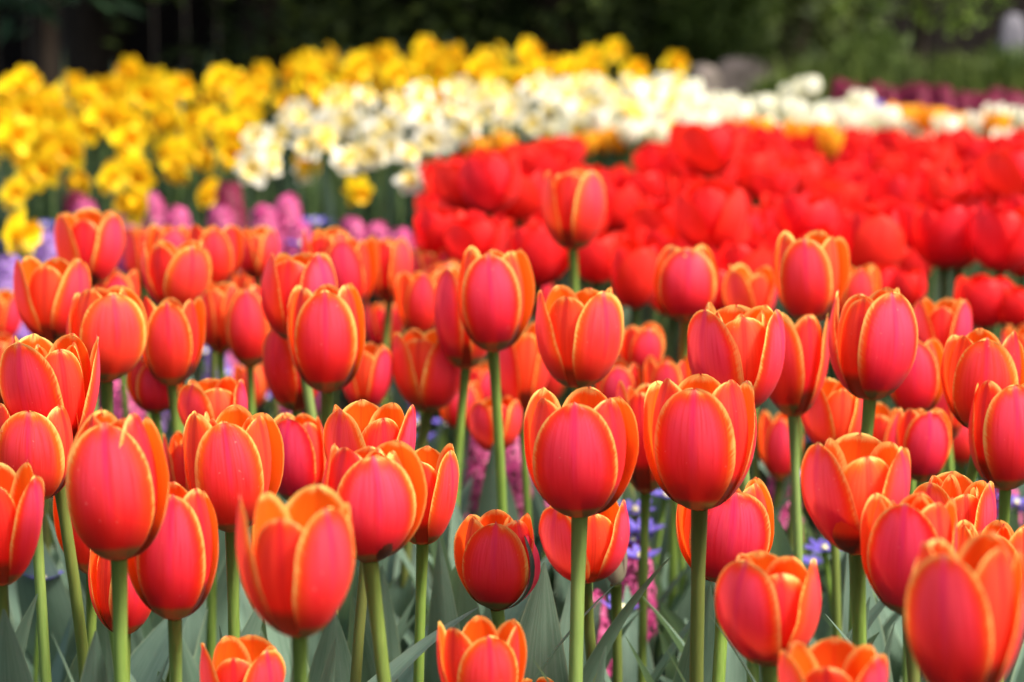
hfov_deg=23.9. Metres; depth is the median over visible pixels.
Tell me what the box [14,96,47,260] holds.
daffodil
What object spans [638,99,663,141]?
cream tulip
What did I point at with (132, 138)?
daffodil
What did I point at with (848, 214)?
red tulip
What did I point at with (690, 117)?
cream tulip
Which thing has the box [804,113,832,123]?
cream tulip
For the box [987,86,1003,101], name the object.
hyacinth
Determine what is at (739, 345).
tulip
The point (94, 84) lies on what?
daffodil
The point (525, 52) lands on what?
daffodil
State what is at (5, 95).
daffodil
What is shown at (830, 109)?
cream tulip
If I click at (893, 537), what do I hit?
tulip
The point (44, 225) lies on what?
anemone
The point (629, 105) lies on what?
narcissus
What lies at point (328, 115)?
narcissus
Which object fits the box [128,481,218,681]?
tulip
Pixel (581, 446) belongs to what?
tulip
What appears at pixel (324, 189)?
narcissus
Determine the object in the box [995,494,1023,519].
anemone
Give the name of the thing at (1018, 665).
tulip plant
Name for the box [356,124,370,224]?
narcissus
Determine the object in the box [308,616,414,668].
tulip plant
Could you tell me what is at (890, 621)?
tulip plant
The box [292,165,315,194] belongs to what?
narcissus
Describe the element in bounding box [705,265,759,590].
red tulip
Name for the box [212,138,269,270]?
daffodil
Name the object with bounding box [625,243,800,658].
tulip
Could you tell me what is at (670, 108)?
narcissus
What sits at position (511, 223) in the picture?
red tulip
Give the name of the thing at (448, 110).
narcissus
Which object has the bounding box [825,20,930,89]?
shrub
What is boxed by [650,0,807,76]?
green shrub
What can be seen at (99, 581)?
tulip
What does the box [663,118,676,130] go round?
narcissus
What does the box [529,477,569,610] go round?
tulip plant
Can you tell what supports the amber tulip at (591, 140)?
on the ground at (763, 474)
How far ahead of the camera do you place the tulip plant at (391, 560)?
2.21 m
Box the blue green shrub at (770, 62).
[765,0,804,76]
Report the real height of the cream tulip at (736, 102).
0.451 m
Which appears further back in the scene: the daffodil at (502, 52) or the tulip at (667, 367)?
the daffodil at (502, 52)
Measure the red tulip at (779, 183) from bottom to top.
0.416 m
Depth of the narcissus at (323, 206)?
4.98 m
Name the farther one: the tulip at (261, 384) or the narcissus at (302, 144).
the narcissus at (302, 144)
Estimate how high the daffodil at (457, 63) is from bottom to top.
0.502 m
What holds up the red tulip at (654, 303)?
on the ground at (763, 474)
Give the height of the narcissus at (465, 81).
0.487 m
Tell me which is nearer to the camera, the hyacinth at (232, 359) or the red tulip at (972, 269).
the hyacinth at (232, 359)
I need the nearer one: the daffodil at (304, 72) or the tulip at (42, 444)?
the tulip at (42, 444)
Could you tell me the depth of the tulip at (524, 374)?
2.08 m
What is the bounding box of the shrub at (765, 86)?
[738,50,839,98]
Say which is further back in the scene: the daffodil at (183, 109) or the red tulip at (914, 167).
the daffodil at (183, 109)
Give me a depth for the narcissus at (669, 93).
5.38 m
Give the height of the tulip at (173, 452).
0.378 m
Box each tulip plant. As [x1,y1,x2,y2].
[8,582,109,681]
[9,549,59,621]
[51,615,71,681]
[64,616,187,681]
[130,609,262,681]
[141,560,239,681]
[239,582,263,637]
[266,613,427,681]
[284,502,412,647]
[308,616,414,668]
[386,553,395,584]
[390,556,550,669]
[394,607,491,645]
[427,586,561,622]
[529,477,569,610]
[559,608,642,669]
[592,565,689,673]
[593,598,601,645]
[605,670,610,681]
[617,489,690,607]
[642,596,879,681]
[656,618,687,680]
[660,602,825,642]
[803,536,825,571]
[807,550,843,598]
[807,612,900,647]
[841,593,878,623]
[877,597,902,647]
[1003,628,1023,681]
[1009,508,1020,532]
[1011,641,1023,681]
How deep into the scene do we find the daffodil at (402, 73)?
5.89 m
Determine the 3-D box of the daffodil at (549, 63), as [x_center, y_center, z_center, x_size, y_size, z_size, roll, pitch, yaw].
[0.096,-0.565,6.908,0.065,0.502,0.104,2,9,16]
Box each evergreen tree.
[4,0,360,155]
[102,0,456,158]
[207,0,587,159]
[385,0,680,138]
[490,0,826,82]
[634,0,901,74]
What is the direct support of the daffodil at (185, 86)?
on the ground at (763, 474)
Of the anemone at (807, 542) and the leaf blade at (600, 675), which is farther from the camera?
the anemone at (807, 542)
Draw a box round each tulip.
[0,289,21,337]
[0,333,13,403]
[0,333,99,681]
[0,403,168,681]
[0,459,44,618]
[13,256,90,669]
[47,285,165,679]
[50,208,124,596]
[53,495,96,646]
[56,431,189,681]
[66,409,168,681]
[88,550,150,681]
[95,269,139,418]
[124,225,170,439]
[126,358,183,441]
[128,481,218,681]
[131,295,225,653]
[141,239,225,622]
[146,224,188,258]
[177,376,247,681]
[183,404,283,637]
[187,224,250,539]
[200,635,285,681]
[202,281,236,378]
[225,285,271,549]
[232,271,254,289]
[232,364,268,409]
[236,484,354,681]
[239,226,320,492]
[240,252,393,639]
[259,413,326,636]
[263,329,359,616]
[276,226,440,505]
[287,283,415,642]
[323,235,377,575]
[323,399,415,681]
[323,440,426,681]
[343,342,392,574]
[365,302,402,403]
[371,234,445,450]
[390,248,449,416]
[392,328,460,653]
[395,270,473,580]
[398,266,486,611]
[409,443,458,681]
[414,207,487,473]
[414,233,420,249]
[415,191,436,208]
[415,396,521,566]
[416,196,439,212]
[419,160,435,189]
[425,170,433,191]
[425,260,477,492]
[429,200,493,433]
[430,246,557,615]
[431,215,507,475]
[432,161,473,264]
[436,155,467,166]
[437,615,526,681]
[440,381,482,516]
[450,246,506,364]
[454,509,539,629]
[457,157,520,472]
[462,135,489,154]
[467,146,518,166]
[469,361,490,400]
[492,131,515,149]
[495,213,568,286]
[497,217,544,332]
[499,321,565,618]
[500,169,545,457]
[502,142,543,155]
[507,224,594,506]
[511,150,569,287]
[520,283,552,465]
[523,677,553,681]
[524,387,638,681]
[528,208,542,323]
[535,285,714,681]
[536,134,585,168]
[539,499,629,681]
[542,169,605,292]
[545,374,564,398]
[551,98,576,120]
[553,132,572,137]
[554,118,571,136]
[555,76,575,85]
[559,163,606,290]
[563,274,568,284]
[565,201,609,399]
[567,234,622,290]
[573,131,599,289]
[585,107,629,171]
[595,129,614,168]
[595,358,690,665]
[596,230,625,238]
[600,164,627,294]
[602,178,640,358]
[607,119,622,166]
[607,126,626,164]
[608,106,622,162]
[610,168,667,325]
[610,236,669,533]
[613,230,640,326]
[616,117,642,170]
[616,380,658,681]
[617,193,678,321]
[618,321,669,578]
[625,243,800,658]
[625,300,884,681]
[626,197,675,358]
[628,91,641,152]
[633,149,644,170]
[637,226,694,357]
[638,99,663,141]
[639,141,673,187]
[640,191,679,327]
[641,131,647,146]
[643,374,756,681]
[644,354,707,660]
[646,312,828,681]
[647,122,668,143]
[650,297,677,360]
[651,143,694,326]
[654,72,674,77]
[655,185,670,325]
[661,314,666,356]
[667,135,674,144]
[668,100,688,119]
[668,122,712,136]
[668,178,746,365]
[669,173,721,194]
[672,111,700,122]
[674,122,741,179]
[676,477,773,681]
[682,92,702,111]
[686,78,702,89]
[687,88,707,108]
[694,161,738,184]
[697,109,719,125]
[700,103,709,111]
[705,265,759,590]
[709,119,749,132]
[710,104,725,121]
[710,240,773,479]
[712,91,738,99]
[715,550,820,681]
[716,220,749,254]
[723,264,807,517]
[724,106,754,121]
[725,97,750,108]
[729,117,745,123]
[734,154,776,206]
[739,149,771,159]
[740,147,784,207]
[741,114,773,204]
[742,211,767,241]
[744,116,774,206]
[744,191,749,205]
[746,94,774,116]
[746,200,775,478]
[750,122,782,138]
[750,132,788,148]
[751,166,796,311]
[754,226,830,414]
[758,409,802,515]
[759,264,880,589]
[760,145,798,311]
[761,224,836,535]
[761,238,794,490]
[762,192,813,203]
[769,230,849,641]
[773,96,792,121]
[773,195,838,380]
[773,228,825,338]
[775,160,806,312]
[777,161,825,195]
[778,636,887,681]
[780,84,801,100]
[782,119,812,136]
[786,151,824,163]
[786,158,810,163]
[787,134,803,151]
[787,193,838,320]
[789,99,804,118]
[790,113,803,123]
[792,76,820,103]
[800,378,892,640]
[800,432,910,646]
[801,104,826,119]
[802,131,840,162]
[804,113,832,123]
[804,121,835,134]
[812,178,866,326]
[816,128,843,166]
[818,100,830,111]
[821,337,943,681]
[824,158,859,170]
[825,100,849,107]
[825,209,856,378]
[826,106,856,128]
[826,166,852,178]
[827,318,839,379]
[828,287,925,681]
[828,297,1015,558]
[832,105,860,131]
[833,200,879,320]
[837,203,905,268]
[838,127,871,160]
[842,144,885,160]
[848,89,873,109]
[850,169,893,204]
[855,104,878,113]
[857,113,875,133]
[859,150,906,174]
[859,402,898,642]
[860,491,956,681]
[868,106,900,129]
[868,170,921,202]
[871,128,908,150]
[874,264,902,406]
[875,394,962,636]
[876,268,926,408]
[877,197,943,246]
[885,101,915,127]
[888,246,932,409]
[888,398,896,410]
[894,406,951,681]
[896,117,922,139]
[896,159,943,298]
[905,136,934,152]
[905,531,1023,681]
[907,140,952,284]
[910,201,976,471]
[911,168,965,303]
[912,103,946,137]
[913,471,995,533]
[920,328,1023,679]
[921,131,934,137]
[921,198,950,302]
[926,380,1023,681]
[927,127,974,273]
[932,114,959,134]
[934,168,948,294]
[943,191,993,297]
[946,109,966,127]
[946,137,990,274]
[949,158,978,298]
[949,263,974,297]
[952,426,970,474]
[954,258,975,280]
[954,273,1016,480]
[956,520,1023,681]
[963,111,988,137]
[964,188,984,274]
[966,201,1023,337]
[967,171,996,278]
[967,324,1023,524]
[977,148,1023,340]
[982,112,1010,137]
[982,192,1007,342]
[983,103,1009,114]
[984,142,1023,277]
[989,134,1023,279]
[992,128,1013,137]
[997,286,1023,330]
[1000,193,1023,211]
[1008,264,1023,287]
[1009,106,1023,131]
[1009,129,1023,139]
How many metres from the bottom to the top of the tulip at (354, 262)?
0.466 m
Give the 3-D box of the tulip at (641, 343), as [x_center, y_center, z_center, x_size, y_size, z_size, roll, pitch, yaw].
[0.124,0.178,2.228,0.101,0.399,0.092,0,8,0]
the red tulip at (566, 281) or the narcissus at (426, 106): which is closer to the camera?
the red tulip at (566, 281)
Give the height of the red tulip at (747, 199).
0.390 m
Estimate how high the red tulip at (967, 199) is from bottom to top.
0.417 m
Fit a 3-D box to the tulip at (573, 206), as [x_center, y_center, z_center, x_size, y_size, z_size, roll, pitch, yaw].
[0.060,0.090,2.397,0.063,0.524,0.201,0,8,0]
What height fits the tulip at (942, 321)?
0.442 m
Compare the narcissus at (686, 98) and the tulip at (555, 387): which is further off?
the narcissus at (686, 98)
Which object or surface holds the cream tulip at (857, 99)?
on the ground at (763, 474)
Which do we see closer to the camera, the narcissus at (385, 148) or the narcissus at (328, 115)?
the narcissus at (385, 148)
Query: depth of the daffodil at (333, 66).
6.84 m
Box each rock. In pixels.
[686,64,722,95]
[716,56,768,97]
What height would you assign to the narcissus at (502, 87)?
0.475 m
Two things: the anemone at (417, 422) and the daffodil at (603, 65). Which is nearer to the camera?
the anemone at (417, 422)
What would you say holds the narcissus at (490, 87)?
on the ground at (763, 474)
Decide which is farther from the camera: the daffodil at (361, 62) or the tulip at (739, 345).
the daffodil at (361, 62)
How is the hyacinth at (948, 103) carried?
on the ground at (763, 474)
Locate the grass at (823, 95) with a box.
[771,44,1023,121]
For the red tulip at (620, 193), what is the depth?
3.31 m
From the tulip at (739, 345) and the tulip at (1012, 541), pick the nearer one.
the tulip at (1012, 541)
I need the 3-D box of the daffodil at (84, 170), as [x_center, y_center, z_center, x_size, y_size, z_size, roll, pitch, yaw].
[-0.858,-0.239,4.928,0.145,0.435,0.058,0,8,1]
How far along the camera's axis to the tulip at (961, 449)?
2.34 m
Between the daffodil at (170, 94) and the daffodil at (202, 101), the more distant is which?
the daffodil at (202, 101)
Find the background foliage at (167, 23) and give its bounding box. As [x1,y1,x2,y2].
[0,0,1023,127]
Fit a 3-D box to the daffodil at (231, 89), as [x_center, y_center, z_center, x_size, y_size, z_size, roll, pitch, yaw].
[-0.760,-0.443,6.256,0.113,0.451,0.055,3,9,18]
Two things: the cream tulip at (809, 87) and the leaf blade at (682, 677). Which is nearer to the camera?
the leaf blade at (682, 677)
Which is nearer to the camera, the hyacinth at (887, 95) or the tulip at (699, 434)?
the tulip at (699, 434)
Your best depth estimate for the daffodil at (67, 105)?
6.25 m
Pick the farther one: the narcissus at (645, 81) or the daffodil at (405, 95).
the narcissus at (645, 81)
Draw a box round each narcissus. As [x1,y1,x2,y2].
[230,138,281,226]
[234,152,269,274]
[235,143,262,227]
[241,123,293,204]
[242,153,281,363]
[255,125,288,227]
[267,122,335,232]
[270,106,302,223]
[281,97,328,211]
[285,108,343,229]
[288,91,345,192]
[289,98,327,196]
[289,108,331,220]
[291,131,349,229]
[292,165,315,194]
[303,116,339,227]
[305,143,362,229]
[306,84,354,199]
[307,112,332,228]
[307,151,333,228]
[314,105,341,230]
[324,112,371,218]
[324,133,357,223]
[327,146,360,226]
[337,106,389,235]
[345,86,377,224]
[350,116,394,221]
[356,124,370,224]
[358,108,391,221]
[358,137,426,234]
[363,90,403,226]
[364,117,387,235]
[364,152,413,227]
[370,105,394,219]
[371,139,423,227]
[376,111,422,231]
[383,142,420,245]
[383,170,423,247]
[384,133,409,232]
[386,99,443,230]
[387,104,416,215]
[387,117,412,225]
[402,110,443,214]
[404,90,435,170]
[404,102,441,191]
[406,80,433,190]
[408,123,447,216]
[414,128,416,248]
[419,101,455,160]
[433,78,469,159]
[433,82,464,162]
[440,125,460,158]
[442,110,481,160]
[443,124,457,155]
[449,74,488,156]
[450,113,516,152]
[455,97,479,156]
[458,80,500,157]
[461,83,483,127]
[471,90,522,142]
[478,97,501,150]
[484,100,521,137]
[489,115,509,133]
[491,82,509,149]
[494,103,561,133]
[498,109,539,138]
[502,77,548,144]
[502,91,525,146]
[519,103,554,144]
[519,110,545,144]
[520,96,530,144]
[521,92,536,145]
[530,91,573,140]
[536,86,557,139]
[537,72,555,87]
[537,102,553,138]
[539,123,583,163]
[551,85,576,97]
[568,77,584,97]
[568,101,612,168]
[569,115,615,168]
[575,85,598,157]
[582,73,594,86]
[586,90,623,169]
[588,74,604,97]
[588,96,639,168]
[588,122,608,169]
[600,79,616,168]
[607,92,621,166]
[607,107,653,164]
[612,86,622,168]
[614,82,627,94]
[614,92,638,172]
[619,73,635,91]
[634,79,653,149]
[634,85,658,170]
[635,82,640,91]
[641,80,658,88]
[647,87,681,138]
[654,76,666,88]
[658,99,679,119]
[661,74,688,94]
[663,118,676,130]
[664,86,682,96]
[680,94,693,112]
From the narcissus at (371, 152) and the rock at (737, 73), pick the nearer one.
the narcissus at (371, 152)
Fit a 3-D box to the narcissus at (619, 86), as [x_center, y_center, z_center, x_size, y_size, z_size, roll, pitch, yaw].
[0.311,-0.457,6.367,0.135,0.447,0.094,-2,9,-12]
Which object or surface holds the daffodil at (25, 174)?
on the ground at (763, 474)
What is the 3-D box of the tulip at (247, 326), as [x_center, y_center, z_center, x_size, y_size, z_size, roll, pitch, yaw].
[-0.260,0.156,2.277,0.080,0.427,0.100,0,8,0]
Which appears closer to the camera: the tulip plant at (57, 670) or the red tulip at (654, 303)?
the tulip plant at (57, 670)
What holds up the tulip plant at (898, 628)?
on the ground at (763, 474)
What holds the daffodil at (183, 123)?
on the ground at (763, 474)
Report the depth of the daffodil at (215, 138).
5.00 m
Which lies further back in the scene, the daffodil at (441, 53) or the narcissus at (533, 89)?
the daffodil at (441, 53)
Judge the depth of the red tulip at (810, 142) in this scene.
4.57 m
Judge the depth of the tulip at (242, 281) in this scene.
2.63 m
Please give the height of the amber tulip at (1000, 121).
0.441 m
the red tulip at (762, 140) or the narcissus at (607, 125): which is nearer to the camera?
the red tulip at (762, 140)
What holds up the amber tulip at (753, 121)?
on the ground at (763, 474)
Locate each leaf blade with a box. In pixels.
[0,609,32,681]
[15,594,37,654]
[23,570,63,681]
[52,635,73,681]
[62,53,65,93]
[80,630,108,681]
[179,70,184,183]
[204,57,209,143]
[320,636,335,681]
[347,566,400,660]
[348,596,398,681]
[368,607,478,681]
[399,40,403,96]
[424,539,459,681]
[477,443,524,623]
[520,562,568,681]
[532,586,612,681]
[533,659,549,681]
[560,581,585,674]
[583,556,670,681]
[594,646,605,681]
[665,647,685,681]
[673,585,714,681]
[711,617,755,681]
[826,615,850,641]
[849,597,869,642]
[883,622,894,667]
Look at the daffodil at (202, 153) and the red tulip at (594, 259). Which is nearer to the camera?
the red tulip at (594, 259)
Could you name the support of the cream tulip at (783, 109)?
on the ground at (763, 474)
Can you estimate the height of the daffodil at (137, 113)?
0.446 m
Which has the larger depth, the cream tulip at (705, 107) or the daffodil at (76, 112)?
the cream tulip at (705, 107)
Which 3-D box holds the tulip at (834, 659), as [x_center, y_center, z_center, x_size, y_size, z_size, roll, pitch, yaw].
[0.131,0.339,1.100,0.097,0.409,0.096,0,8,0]
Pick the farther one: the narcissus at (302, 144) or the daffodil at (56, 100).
the daffodil at (56, 100)
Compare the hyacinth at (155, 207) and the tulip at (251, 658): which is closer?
the tulip at (251, 658)
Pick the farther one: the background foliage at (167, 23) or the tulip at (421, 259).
the background foliage at (167, 23)
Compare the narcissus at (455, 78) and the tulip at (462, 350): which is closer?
the tulip at (462, 350)
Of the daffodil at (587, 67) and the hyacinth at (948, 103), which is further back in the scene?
the daffodil at (587, 67)
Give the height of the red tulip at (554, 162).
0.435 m
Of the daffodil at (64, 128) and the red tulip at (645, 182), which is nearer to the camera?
the red tulip at (645, 182)
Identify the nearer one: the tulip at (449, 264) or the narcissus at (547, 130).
the tulip at (449, 264)
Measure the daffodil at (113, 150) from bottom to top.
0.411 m
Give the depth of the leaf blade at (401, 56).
7.59 m
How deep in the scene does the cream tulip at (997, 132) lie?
4.93 m
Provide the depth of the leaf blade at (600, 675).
1.26 m
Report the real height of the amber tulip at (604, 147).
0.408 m
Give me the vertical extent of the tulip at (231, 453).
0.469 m
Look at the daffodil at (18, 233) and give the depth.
3.29 m
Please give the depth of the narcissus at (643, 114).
5.05 m
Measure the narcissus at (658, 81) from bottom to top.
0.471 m
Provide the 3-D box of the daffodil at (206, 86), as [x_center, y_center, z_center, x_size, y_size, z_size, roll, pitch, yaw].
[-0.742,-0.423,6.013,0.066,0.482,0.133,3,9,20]
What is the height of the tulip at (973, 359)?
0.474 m
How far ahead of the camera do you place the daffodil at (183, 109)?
5.52 m
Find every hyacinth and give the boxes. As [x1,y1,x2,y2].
[0,253,30,339]
[18,228,56,339]
[63,190,86,212]
[71,198,96,213]
[97,388,100,408]
[98,379,162,417]
[113,210,158,306]
[113,388,144,421]
[135,190,166,299]
[145,410,168,442]
[162,353,271,432]
[163,205,191,385]
[206,203,239,353]
[213,180,246,282]
[225,351,271,414]
[238,193,303,274]
[248,204,281,363]
[255,388,271,413]
[260,389,269,413]
[272,404,291,417]
[283,222,311,255]
[314,391,320,419]
[340,216,378,406]
[364,220,391,388]
[380,227,413,406]
[463,434,489,514]
[504,435,544,503]
[505,461,555,603]
[543,501,549,556]
[592,589,612,681]
[610,540,678,681]
[767,475,830,583]
[828,78,846,101]
[840,82,859,99]
[866,82,882,100]
[869,97,877,144]
[876,101,884,106]
[879,86,897,105]
[892,87,904,104]
[898,83,915,105]
[905,99,927,150]
[908,81,930,104]
[925,85,939,104]
[932,85,953,106]
[939,98,957,112]
[952,93,987,137]
[953,91,967,101]
[970,95,990,138]
[973,92,985,103]
[981,93,999,137]
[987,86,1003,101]
[995,489,1022,525]
[1000,89,1016,102]
[1001,95,1021,130]
[1010,91,1023,99]
[1011,94,1023,127]
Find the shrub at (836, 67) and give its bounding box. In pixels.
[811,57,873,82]
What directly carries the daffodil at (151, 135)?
on the ground at (763, 474)
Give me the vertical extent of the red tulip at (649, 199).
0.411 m
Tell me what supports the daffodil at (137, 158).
on the ground at (763, 474)
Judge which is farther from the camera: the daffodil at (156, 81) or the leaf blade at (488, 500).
the daffodil at (156, 81)
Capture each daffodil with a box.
[0,73,23,96]
[0,90,16,211]
[0,99,24,256]
[0,116,59,225]
[0,142,34,229]
[0,143,35,223]
[0,153,7,253]
[0,153,14,235]
[0,154,1,208]
[0,178,31,255]
[1,101,18,245]
[1,206,43,329]
[6,65,41,255]
[13,118,45,256]
[13,160,56,255]
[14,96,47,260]
[15,120,51,233]
[15,141,72,251]
[22,137,49,259]
[24,87,45,219]
[27,130,87,223]
[29,151,58,260]
[31,88,68,204]
[31,118,82,221]
[39,98,56,220]
[41,101,101,214]
[42,85,65,203]
[43,105,69,217]
[44,88,110,202]
[54,132,83,210]
[56,71,85,108]
[57,85,72,206]
[61,117,115,212]
[65,82,110,194]
[65,165,131,223]
[66,76,89,170]
[66,82,100,197]
[67,108,99,192]
[73,162,124,210]
[74,116,112,195]
[80,154,93,202]
[83,101,146,213]
[86,76,106,190]
[86,144,124,262]
[87,137,111,209]
[89,108,113,210]
[93,75,118,212]
[94,151,150,268]
[97,123,166,212]
[100,100,163,196]
[104,134,161,200]
[106,73,127,190]
[107,150,176,218]
[109,94,129,192]
[113,184,154,356]
[114,55,163,190]
[116,78,152,190]
[117,162,156,192]
[123,120,142,151]
[127,79,141,110]
[127,81,168,201]
[129,108,174,205]
[141,78,164,193]
[142,67,169,193]
[143,68,166,163]
[144,119,169,203]
[144,138,177,216]
[147,109,187,207]
[149,102,217,220]
[150,110,168,202]
[150,135,195,225]
[152,149,191,212]
[158,84,183,206]
[163,73,196,212]
[165,158,207,230]
[179,125,234,229]
[181,108,217,217]
[182,131,204,191]
[183,106,203,227]
[186,138,267,268]
[187,64,235,184]
[187,105,227,225]
[193,83,234,146]
[194,73,229,181]
[195,87,244,187]
[195,123,234,187]
[196,147,238,221]
[196,178,220,380]
[199,115,246,214]
[204,80,243,187]
[205,106,260,228]
[208,121,251,222]
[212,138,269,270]
[226,84,260,207]
[227,68,262,179]
[227,75,274,100]
[228,98,267,214]
[228,105,281,224]
[234,78,258,197]
[247,61,290,226]
[250,146,282,205]
[262,86,298,194]
[272,80,296,204]
[273,59,326,218]
[280,56,301,165]
[291,53,319,160]
[292,75,330,202]
[293,152,320,229]
[295,89,299,137]
[302,49,324,63]
[308,91,325,225]
[314,55,329,115]
[317,110,330,206]
[321,43,371,110]
[321,50,373,147]
[324,75,332,92]
[325,54,377,143]
[328,175,373,231]
[329,67,367,176]
[336,80,357,209]
[339,67,386,145]
[354,79,420,202]
[360,80,373,184]
[362,58,411,218]
[363,48,401,110]
[369,52,386,102]
[370,83,389,110]
[371,42,413,142]
[372,65,413,184]
[372,82,405,183]
[401,35,439,152]
[404,53,442,191]
[405,76,419,159]
[405,77,449,169]
[407,53,449,160]
[419,58,456,155]
[429,46,448,62]
[446,42,462,154]
[446,81,480,123]
[450,57,477,154]
[458,55,494,151]
[475,47,500,148]
[479,53,503,136]
[480,55,505,137]
[495,42,516,133]
[500,42,541,135]
[500,64,517,91]
[503,65,530,133]
[505,36,541,118]
[522,58,546,146]
[540,55,579,104]
[541,55,556,77]
[546,56,559,76]
[560,44,605,75]
[562,54,579,62]
[573,59,607,77]
[580,62,606,68]
[602,37,627,79]
[620,57,649,91]
[660,50,689,74]
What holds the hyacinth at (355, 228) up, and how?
on the ground at (763, 474)
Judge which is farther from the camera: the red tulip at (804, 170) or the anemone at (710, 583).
the red tulip at (804, 170)
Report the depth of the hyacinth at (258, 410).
3.52 m
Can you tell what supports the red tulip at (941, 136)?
on the ground at (763, 474)
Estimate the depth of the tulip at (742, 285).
2.22 m
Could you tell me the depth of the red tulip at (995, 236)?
2.67 m
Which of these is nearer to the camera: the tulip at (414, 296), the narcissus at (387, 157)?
the tulip at (414, 296)
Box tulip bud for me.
[607,551,627,681]
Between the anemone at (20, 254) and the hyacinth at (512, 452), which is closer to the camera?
the hyacinth at (512, 452)
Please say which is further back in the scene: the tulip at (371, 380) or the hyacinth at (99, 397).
the hyacinth at (99, 397)
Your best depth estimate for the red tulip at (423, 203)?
3.58 m
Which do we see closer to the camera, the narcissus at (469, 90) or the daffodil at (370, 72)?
the narcissus at (469, 90)
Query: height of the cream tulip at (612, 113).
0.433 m
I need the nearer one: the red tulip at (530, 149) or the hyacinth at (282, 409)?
the hyacinth at (282, 409)
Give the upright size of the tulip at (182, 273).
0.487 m
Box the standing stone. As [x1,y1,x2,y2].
[997,12,1023,58]
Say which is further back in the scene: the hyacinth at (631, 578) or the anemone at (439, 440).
the anemone at (439, 440)
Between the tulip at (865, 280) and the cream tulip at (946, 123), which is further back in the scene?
the cream tulip at (946, 123)
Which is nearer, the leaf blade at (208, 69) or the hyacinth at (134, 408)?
the hyacinth at (134, 408)
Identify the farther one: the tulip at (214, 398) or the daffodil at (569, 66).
the daffodil at (569, 66)
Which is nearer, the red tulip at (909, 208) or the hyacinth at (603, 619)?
the hyacinth at (603, 619)
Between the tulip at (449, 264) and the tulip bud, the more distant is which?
the tulip at (449, 264)
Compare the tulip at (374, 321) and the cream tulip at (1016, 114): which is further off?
the cream tulip at (1016, 114)
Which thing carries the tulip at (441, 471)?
on the ground at (763, 474)
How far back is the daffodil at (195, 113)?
5.28 m
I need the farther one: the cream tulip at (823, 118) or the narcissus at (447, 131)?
the cream tulip at (823, 118)
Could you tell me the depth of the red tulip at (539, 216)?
3.28 m
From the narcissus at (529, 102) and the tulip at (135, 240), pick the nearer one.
the tulip at (135, 240)
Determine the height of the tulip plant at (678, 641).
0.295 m
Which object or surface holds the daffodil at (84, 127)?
on the ground at (763, 474)
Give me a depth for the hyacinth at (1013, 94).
6.46 m
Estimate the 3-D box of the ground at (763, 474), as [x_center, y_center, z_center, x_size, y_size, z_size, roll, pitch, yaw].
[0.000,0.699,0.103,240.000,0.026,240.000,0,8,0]
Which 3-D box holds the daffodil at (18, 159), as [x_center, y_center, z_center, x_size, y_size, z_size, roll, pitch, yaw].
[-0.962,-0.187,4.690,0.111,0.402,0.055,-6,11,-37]
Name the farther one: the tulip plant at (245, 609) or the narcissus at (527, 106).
the narcissus at (527, 106)
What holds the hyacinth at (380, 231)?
on the ground at (763, 474)
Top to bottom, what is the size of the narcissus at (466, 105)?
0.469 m
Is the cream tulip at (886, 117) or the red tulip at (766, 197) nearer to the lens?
the red tulip at (766, 197)
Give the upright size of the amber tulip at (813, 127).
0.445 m
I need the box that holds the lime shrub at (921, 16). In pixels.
[834,0,1015,68]
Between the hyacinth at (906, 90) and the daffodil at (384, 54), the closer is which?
the daffodil at (384, 54)
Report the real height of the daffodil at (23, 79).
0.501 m
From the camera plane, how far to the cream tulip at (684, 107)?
5.26 m
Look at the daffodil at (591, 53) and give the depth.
6.99 m
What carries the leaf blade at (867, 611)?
on the ground at (763, 474)
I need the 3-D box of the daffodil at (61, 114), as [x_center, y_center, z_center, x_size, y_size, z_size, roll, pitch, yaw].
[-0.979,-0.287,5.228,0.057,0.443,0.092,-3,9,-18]
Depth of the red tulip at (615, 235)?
3.02 m
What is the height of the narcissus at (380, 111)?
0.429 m
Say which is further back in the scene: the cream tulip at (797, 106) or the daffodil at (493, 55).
the daffodil at (493, 55)
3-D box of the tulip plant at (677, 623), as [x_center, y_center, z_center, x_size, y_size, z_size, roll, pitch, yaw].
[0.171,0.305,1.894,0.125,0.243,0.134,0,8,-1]
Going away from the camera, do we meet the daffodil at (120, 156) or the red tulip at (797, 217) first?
the red tulip at (797, 217)
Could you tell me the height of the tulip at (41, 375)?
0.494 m
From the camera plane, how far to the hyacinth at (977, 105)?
5.74 m
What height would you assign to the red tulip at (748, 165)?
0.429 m
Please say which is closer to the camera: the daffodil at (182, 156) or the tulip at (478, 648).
the tulip at (478, 648)
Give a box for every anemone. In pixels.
[5,246,35,260]
[40,220,54,230]
[50,498,59,562]
[202,346,209,379]
[204,240,344,420]
[217,368,232,376]
[264,393,270,414]
[264,400,348,419]
[301,217,326,241]
[302,217,340,403]
[416,415,431,432]
[432,418,447,452]
[437,410,441,451]
[600,595,638,608]
[618,499,656,535]
[622,532,654,595]
[627,544,665,681]
[629,517,664,533]
[651,490,668,566]
[705,581,715,592]
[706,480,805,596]
[709,581,713,598]
[801,437,818,569]
[803,554,822,563]
[804,537,831,618]
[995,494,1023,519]
[996,503,1023,512]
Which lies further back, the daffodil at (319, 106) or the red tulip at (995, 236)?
the daffodil at (319, 106)
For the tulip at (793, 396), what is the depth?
1.72 m
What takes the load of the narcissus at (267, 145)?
on the ground at (763, 474)
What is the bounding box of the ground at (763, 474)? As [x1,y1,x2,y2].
[1,0,1005,593]
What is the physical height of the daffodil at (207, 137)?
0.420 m
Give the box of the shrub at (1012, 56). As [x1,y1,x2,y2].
[957,38,1023,92]
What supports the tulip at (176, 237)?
on the ground at (763, 474)
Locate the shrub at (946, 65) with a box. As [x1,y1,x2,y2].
[897,50,1023,93]

